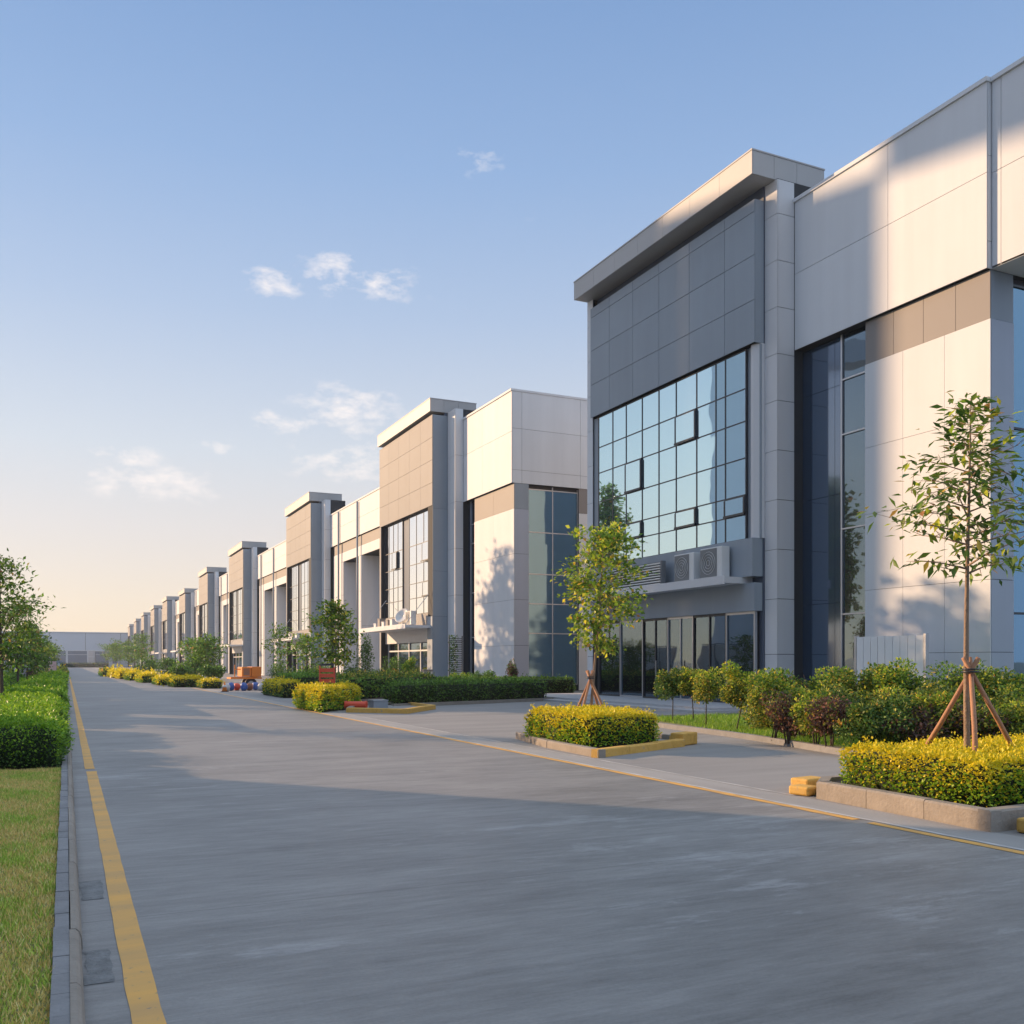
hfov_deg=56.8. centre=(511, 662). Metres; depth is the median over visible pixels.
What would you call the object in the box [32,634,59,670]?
verge tree
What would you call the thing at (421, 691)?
clipped hedge
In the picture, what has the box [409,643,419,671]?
door
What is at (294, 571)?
window
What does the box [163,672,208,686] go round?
clipped hedge
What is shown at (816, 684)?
garden shrub
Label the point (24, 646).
verge tree
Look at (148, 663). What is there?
loose shrub
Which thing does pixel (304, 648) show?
roadside tree
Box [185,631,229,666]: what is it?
roadside tree
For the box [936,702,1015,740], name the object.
garden shrub
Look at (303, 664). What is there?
door
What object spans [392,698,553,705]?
bed kerb
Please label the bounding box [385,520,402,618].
window
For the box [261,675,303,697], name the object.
clipped hedge
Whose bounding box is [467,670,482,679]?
garden shrub
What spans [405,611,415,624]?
ac unit
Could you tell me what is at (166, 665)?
loose shrub
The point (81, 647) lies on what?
end building
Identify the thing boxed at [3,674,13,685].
box hedge
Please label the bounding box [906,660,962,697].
garden shrub
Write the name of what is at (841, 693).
garden shrub
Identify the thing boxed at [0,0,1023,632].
sky
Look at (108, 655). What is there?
roadside tree
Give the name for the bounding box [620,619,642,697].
shop window
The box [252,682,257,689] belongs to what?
barrel
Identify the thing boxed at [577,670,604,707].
tree stakes
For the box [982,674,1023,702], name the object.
garden shrub
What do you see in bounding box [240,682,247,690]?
barrel
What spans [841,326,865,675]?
window
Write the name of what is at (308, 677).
clipped hedge
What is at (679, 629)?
door
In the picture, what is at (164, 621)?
window
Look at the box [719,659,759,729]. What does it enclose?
standard shrub
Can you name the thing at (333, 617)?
young tree
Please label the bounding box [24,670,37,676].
bronze shrub
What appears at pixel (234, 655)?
shop window
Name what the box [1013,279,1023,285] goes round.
window back
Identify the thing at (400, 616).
satellite dish
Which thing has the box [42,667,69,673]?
box hedge
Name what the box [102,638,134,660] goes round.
roadside tree
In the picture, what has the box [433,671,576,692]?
clipped hedge
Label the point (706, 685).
standard shrub
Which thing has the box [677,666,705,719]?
standard shrub
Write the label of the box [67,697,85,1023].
kerb
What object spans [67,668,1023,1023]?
road
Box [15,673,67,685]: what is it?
box hedge
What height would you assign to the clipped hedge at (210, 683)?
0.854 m
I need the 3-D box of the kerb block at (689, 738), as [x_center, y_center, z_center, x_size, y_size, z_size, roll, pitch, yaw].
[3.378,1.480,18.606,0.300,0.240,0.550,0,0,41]
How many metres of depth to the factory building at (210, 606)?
157.22 m
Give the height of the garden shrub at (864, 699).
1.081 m
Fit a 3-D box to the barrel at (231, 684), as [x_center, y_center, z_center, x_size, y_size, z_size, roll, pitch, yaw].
[-16.283,1.361,54.889,0.394,0.500,0.514,0,0,-25]
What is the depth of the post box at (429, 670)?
51.77 m
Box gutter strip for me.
[202,689,1023,848]
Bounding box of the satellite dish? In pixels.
[395,608,407,623]
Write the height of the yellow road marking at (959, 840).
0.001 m
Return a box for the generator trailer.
[227,665,261,683]
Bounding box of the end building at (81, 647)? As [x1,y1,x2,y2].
[2,631,127,666]
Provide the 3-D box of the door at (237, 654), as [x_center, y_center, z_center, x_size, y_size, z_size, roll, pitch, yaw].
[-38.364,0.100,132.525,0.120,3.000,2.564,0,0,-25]
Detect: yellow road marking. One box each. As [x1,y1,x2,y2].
[69,677,94,768]
[86,771,166,1023]
[194,688,857,819]
[869,822,1023,853]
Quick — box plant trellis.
[448,635,462,675]
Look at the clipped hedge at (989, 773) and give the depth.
10.13 m
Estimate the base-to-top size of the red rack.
1.580 m
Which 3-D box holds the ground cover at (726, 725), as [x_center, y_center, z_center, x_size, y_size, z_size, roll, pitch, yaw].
[9.649,1.455,22.285,11.773,0.148,13.165,0,0,-25]
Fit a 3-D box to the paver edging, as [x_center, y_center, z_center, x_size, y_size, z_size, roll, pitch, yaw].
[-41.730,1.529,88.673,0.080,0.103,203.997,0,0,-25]
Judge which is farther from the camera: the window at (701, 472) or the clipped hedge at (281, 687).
the clipped hedge at (281, 687)
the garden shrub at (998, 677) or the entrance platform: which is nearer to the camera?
the garden shrub at (998, 677)
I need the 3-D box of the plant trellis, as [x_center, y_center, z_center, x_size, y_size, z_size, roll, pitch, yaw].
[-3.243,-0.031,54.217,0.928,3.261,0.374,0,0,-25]
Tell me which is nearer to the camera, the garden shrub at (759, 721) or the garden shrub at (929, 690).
the garden shrub at (929, 690)
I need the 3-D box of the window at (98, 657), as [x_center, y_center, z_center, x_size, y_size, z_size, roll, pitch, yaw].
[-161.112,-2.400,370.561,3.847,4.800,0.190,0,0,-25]
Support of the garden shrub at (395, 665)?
on the forecourt
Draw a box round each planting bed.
[361,697,391,704]
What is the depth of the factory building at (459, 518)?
58.54 m
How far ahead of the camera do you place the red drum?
32.11 m
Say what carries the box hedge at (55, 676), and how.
on the planting soil
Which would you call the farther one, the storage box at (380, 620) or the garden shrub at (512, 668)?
the storage box at (380, 620)
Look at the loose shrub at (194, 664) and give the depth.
90.91 m
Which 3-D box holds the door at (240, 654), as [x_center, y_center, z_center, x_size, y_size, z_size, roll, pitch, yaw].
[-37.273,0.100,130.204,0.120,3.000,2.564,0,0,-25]
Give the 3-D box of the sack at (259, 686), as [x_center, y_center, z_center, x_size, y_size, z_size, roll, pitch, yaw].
[-14.627,1.392,55.222,0.396,0.458,0.529,0,0,-25]
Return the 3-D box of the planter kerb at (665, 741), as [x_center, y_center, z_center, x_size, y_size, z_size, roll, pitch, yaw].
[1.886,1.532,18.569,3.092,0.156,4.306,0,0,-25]
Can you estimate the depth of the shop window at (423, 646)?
63.64 m
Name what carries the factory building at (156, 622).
on the forecourt
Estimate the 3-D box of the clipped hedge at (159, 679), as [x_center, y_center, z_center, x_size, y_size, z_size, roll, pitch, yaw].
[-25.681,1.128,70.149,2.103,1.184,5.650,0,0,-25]
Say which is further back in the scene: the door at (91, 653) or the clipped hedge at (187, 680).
the door at (91, 653)
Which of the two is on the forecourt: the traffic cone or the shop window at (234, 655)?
the traffic cone
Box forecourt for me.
[95,667,1023,836]
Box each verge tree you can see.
[0,548,64,694]
[1,593,50,681]
[9,623,55,678]
[26,632,54,672]
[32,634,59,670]
[35,643,61,666]
[46,643,61,665]
[49,645,65,664]
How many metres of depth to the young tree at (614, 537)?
19.80 m
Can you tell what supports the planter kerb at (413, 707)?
on the forecourt
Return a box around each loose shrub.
[133,654,163,671]
[154,657,177,674]
[167,661,196,675]
[181,657,203,675]
[196,664,226,678]
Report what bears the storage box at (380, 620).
on the factory building at (459, 518)
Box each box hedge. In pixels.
[0,687,57,700]
[0,692,69,724]
[0,694,75,749]
[0,706,72,769]
[3,670,25,682]
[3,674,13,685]
[4,681,71,709]
[10,678,68,691]
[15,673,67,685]
[25,673,68,688]
[36,669,70,684]
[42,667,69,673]
[47,663,67,672]
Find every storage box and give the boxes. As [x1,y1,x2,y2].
[378,618,385,626]
[389,619,397,624]
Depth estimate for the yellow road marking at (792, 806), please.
13.44 m
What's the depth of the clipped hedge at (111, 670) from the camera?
104.74 m
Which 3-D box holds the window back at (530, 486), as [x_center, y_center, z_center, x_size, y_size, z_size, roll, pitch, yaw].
[2.294,-4.310,54.984,3.250,11.820,0.200,0,0,-25]
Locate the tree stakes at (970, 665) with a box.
[924,657,1016,754]
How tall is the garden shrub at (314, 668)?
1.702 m
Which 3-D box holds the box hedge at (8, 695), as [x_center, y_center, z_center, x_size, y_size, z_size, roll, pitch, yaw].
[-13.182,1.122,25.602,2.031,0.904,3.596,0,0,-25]
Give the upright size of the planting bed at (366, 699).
0.090 m
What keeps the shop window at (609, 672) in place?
in the factory building at (783, 354)
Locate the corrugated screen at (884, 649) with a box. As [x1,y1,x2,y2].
[854,634,928,684]
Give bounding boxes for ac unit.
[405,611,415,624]
[674,552,699,581]
[700,546,728,577]
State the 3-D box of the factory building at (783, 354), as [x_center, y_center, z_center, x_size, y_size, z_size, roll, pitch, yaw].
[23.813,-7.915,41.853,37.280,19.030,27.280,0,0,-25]
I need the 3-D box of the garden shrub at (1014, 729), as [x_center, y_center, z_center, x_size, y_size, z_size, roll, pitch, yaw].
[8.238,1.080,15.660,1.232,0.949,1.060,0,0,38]
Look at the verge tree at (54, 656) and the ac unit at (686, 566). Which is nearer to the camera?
the ac unit at (686, 566)
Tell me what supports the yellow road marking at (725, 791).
on the road
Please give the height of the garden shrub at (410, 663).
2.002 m
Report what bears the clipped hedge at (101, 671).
on the ground at (579, 691)
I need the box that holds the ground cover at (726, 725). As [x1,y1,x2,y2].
[653,712,913,750]
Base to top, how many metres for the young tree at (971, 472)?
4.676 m
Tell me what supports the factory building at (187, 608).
on the forecourt
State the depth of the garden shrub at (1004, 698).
17.54 m
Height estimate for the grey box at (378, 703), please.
0.280 m
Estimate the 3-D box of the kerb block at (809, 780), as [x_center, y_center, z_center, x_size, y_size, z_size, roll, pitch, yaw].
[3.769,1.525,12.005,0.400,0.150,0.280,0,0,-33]
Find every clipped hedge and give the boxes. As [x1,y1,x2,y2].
[59,661,108,666]
[96,664,114,676]
[103,663,117,677]
[110,664,130,678]
[122,665,142,680]
[129,666,159,682]
[151,670,177,684]
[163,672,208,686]
[194,676,223,688]
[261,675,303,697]
[276,669,342,683]
[292,679,363,712]
[326,668,437,698]
[380,675,547,703]
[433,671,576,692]
[523,700,661,747]
[836,731,1023,807]
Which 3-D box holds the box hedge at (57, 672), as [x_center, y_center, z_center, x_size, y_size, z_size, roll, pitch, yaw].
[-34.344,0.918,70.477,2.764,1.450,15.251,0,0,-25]
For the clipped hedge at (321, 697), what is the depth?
31.99 m
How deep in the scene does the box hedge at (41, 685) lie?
36.02 m
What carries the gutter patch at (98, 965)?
on the road
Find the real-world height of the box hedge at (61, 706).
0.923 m
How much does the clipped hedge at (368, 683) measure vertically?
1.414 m
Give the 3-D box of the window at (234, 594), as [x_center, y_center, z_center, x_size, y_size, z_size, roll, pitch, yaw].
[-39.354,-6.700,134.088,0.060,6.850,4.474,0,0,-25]
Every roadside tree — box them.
[98,642,123,662]
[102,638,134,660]
[118,644,145,668]
[131,633,154,661]
[174,635,205,663]
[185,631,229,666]
[260,622,299,671]
[277,632,330,672]
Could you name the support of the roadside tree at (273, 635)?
on the forecourt
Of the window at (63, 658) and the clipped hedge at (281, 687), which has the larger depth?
the window at (63, 658)
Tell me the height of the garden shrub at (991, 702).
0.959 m
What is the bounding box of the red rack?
[319,664,334,683]
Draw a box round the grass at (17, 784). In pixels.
[0,767,60,1023]
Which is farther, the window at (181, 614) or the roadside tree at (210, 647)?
the window at (181, 614)
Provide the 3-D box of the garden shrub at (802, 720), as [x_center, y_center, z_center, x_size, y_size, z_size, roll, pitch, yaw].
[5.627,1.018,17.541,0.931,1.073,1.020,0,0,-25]
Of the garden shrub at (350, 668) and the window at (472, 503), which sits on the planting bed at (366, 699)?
the garden shrub at (350, 668)
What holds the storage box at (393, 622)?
on the factory building at (459, 518)
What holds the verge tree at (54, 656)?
on the planting soil
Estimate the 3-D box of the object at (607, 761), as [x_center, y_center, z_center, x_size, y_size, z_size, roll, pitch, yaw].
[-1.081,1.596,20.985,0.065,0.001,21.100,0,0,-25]
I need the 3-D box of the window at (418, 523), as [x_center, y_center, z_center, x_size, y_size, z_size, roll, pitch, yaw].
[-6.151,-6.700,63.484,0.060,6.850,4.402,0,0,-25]
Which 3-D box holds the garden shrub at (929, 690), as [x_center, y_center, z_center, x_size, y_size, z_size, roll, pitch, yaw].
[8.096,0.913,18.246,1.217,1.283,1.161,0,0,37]
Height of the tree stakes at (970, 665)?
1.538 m
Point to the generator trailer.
(247, 675)
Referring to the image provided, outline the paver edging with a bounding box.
[50,747,69,1023]
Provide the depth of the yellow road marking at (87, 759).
20.03 m
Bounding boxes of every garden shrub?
[266,662,294,678]
[304,661,329,672]
[343,661,355,673]
[355,633,375,670]
[379,656,401,671]
[402,656,415,672]
[449,672,474,679]
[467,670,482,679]
[480,669,495,678]
[503,658,518,676]
[739,667,798,729]
[759,689,807,743]
[760,675,814,724]
[788,690,840,743]
[791,688,847,737]
[793,686,816,737]
[803,666,862,698]
[804,694,853,746]
[814,683,870,736]
[817,665,897,701]
[832,699,899,744]
[850,661,919,703]
[851,688,907,705]
[860,685,925,740]
[868,692,923,744]
[871,657,935,702]
[881,703,950,741]
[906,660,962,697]
[906,678,961,713]
[911,690,970,739]
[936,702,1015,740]
[940,659,1000,704]
[943,684,987,704]
[960,696,1010,733]
[970,700,1023,739]
[974,666,1023,699]
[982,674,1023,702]
[985,683,1023,735]
[998,699,1023,736]
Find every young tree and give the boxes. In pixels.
[299,597,367,681]
[550,516,658,705]
[857,390,1023,747]
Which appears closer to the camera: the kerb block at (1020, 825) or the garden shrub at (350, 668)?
the kerb block at (1020, 825)
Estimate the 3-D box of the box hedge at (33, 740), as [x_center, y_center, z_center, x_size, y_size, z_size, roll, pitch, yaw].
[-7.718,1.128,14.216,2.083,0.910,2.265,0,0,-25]
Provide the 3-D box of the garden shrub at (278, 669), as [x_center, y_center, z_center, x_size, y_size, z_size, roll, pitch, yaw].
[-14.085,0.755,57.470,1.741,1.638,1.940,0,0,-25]
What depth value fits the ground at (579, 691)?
344.09 m
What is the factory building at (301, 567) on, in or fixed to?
on the forecourt
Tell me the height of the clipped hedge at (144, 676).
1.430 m
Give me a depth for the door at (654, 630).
38.86 m
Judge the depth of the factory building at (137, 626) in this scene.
318.35 m
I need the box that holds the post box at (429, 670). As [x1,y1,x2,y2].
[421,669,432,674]
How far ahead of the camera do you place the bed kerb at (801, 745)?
19.63 m
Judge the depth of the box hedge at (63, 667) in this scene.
113.93 m
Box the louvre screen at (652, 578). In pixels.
[612,560,665,588]
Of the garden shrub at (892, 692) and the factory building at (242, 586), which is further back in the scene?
the factory building at (242, 586)
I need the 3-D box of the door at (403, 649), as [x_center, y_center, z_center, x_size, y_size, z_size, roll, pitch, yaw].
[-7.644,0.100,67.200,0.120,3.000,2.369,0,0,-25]
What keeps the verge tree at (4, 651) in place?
on the planting soil
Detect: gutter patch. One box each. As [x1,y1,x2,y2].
[79,880,103,899]
[82,949,114,984]
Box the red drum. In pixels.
[344,701,367,708]
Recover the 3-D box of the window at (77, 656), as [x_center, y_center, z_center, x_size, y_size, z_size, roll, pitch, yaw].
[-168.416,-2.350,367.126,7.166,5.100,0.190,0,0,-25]
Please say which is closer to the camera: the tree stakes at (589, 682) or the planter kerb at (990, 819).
the planter kerb at (990, 819)
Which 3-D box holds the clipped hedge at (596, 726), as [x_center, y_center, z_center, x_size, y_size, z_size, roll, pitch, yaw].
[1.576,1.149,18.514,2.007,0.811,2.764,0,0,-25]
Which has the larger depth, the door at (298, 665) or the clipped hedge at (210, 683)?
the door at (298, 665)
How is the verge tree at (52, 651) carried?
on the planting soil
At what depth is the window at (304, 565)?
93.92 m
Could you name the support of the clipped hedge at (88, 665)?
on the ground at (579, 691)
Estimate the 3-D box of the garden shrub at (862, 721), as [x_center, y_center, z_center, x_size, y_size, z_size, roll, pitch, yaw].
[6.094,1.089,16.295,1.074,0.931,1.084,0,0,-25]
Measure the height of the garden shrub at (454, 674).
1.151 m
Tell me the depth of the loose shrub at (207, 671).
78.70 m
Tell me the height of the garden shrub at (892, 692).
1.121 m
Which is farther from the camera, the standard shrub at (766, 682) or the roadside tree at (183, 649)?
the roadside tree at (183, 649)
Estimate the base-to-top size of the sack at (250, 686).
0.436 m
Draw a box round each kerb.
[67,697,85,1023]
[346,702,435,713]
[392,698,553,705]
[516,732,684,757]
[654,713,861,755]
[816,775,1023,831]
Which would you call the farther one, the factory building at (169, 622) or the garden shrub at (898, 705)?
the factory building at (169, 622)
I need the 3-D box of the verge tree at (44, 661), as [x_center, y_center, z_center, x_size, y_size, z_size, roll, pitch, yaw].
[-31.475,-0.295,62.607,2.456,3.774,2.964,0,0,-25]
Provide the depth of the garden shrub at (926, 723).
15.86 m
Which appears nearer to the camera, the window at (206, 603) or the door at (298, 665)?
the door at (298, 665)
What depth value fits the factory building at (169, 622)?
220.44 m
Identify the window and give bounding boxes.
[55,650,65,662]
[67,650,87,663]
[95,651,105,662]
[164,621,165,648]
[181,614,182,645]
[201,605,203,637]
[205,603,206,639]
[231,591,236,639]
[233,653,235,673]
[238,588,241,638]
[290,564,298,631]
[292,651,296,671]
[301,560,308,630]
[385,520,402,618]
[388,644,397,671]
[409,509,427,614]
[420,642,426,673]
[470,500,474,674]
[528,488,577,684]
[598,349,746,563]
[599,621,619,695]
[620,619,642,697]
[693,613,725,702]
[726,611,756,702]
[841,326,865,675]
[1012,284,1023,678]
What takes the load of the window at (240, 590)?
in the factory building at (242, 586)
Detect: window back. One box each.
[529,485,576,689]
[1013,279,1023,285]
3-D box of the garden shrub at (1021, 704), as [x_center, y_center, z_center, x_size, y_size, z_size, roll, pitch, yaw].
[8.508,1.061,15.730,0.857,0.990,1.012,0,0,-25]
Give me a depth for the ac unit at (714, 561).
33.99 m
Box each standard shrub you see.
[653,666,687,720]
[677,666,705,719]
[692,666,727,724]
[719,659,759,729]
[742,667,806,740]
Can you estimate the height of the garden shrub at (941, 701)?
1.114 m
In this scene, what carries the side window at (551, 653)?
in the factory building at (459, 518)
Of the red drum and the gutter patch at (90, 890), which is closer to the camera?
the gutter patch at (90, 890)
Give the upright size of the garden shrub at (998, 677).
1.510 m
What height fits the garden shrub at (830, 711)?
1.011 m
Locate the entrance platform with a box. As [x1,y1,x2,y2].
[544,693,751,713]
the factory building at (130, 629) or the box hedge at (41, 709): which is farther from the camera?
the factory building at (130, 629)
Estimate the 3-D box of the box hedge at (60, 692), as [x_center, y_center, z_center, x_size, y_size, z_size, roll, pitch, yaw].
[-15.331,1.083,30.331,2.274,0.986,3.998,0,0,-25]
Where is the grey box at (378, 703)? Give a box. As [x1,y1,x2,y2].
[368,699,388,707]
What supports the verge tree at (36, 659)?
on the planting soil
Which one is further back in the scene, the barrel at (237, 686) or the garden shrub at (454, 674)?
the barrel at (237, 686)
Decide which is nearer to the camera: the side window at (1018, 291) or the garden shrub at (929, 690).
the garden shrub at (929, 690)
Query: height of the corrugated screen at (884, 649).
2.420 m
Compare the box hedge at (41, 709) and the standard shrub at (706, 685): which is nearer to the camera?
the box hedge at (41, 709)
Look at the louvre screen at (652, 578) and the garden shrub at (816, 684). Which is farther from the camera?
the louvre screen at (652, 578)
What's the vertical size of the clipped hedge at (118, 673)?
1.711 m
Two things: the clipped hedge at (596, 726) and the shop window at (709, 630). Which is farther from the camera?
the shop window at (709, 630)
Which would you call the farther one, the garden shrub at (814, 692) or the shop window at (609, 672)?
the shop window at (609, 672)
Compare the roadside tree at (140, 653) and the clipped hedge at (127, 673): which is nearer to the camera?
the clipped hedge at (127, 673)
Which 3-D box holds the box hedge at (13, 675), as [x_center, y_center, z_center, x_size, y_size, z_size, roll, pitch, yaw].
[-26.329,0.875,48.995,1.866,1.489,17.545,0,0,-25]
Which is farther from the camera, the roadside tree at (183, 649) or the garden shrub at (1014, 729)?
the roadside tree at (183, 649)
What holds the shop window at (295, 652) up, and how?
in the factory building at (301, 567)
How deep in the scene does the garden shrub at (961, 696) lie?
18.07 m
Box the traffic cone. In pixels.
[221,682,228,691]
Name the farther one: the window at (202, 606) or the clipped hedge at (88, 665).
the clipped hedge at (88, 665)
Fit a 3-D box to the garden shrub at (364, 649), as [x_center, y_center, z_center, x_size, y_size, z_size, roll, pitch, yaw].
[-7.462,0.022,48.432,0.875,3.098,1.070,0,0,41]
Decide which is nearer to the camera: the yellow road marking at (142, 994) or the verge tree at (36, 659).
the yellow road marking at (142, 994)
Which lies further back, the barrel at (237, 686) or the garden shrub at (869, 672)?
the barrel at (237, 686)
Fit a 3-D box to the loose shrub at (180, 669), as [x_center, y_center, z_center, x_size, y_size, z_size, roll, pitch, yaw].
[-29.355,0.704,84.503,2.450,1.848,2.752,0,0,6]
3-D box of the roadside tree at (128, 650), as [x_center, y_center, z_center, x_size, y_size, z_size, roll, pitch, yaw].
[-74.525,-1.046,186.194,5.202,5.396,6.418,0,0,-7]
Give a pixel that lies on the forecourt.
(760, 765)
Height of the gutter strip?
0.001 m
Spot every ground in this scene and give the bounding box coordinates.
[67,667,583,692]
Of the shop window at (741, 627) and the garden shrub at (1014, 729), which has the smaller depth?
the garden shrub at (1014, 729)
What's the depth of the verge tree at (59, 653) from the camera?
135.18 m
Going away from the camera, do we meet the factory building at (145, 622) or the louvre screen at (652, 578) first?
the louvre screen at (652, 578)
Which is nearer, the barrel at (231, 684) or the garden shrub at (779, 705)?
the garden shrub at (779, 705)
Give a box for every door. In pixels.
[88,650,94,663]
[236,653,238,673]
[239,653,241,666]
[297,650,301,671]
[302,650,306,670]
[398,644,408,671]
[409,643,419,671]
[643,618,666,698]
[667,616,692,700]
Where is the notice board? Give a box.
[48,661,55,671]
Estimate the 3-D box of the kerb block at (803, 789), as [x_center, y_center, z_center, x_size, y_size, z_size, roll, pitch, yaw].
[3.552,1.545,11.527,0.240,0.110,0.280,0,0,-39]
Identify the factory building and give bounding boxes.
[127,624,133,666]
[133,619,140,667]
[141,612,150,664]
[150,605,161,667]
[155,596,178,667]
[170,588,197,665]
[196,567,226,665]
[220,541,267,674]
[262,492,344,675]
[340,388,587,689]
[573,56,1023,702]
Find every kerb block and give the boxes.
[670,731,696,744]
[789,784,815,795]
[791,776,820,785]
[1017,817,1023,832]
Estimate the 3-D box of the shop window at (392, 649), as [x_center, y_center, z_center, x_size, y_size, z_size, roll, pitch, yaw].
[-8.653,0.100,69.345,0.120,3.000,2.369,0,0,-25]

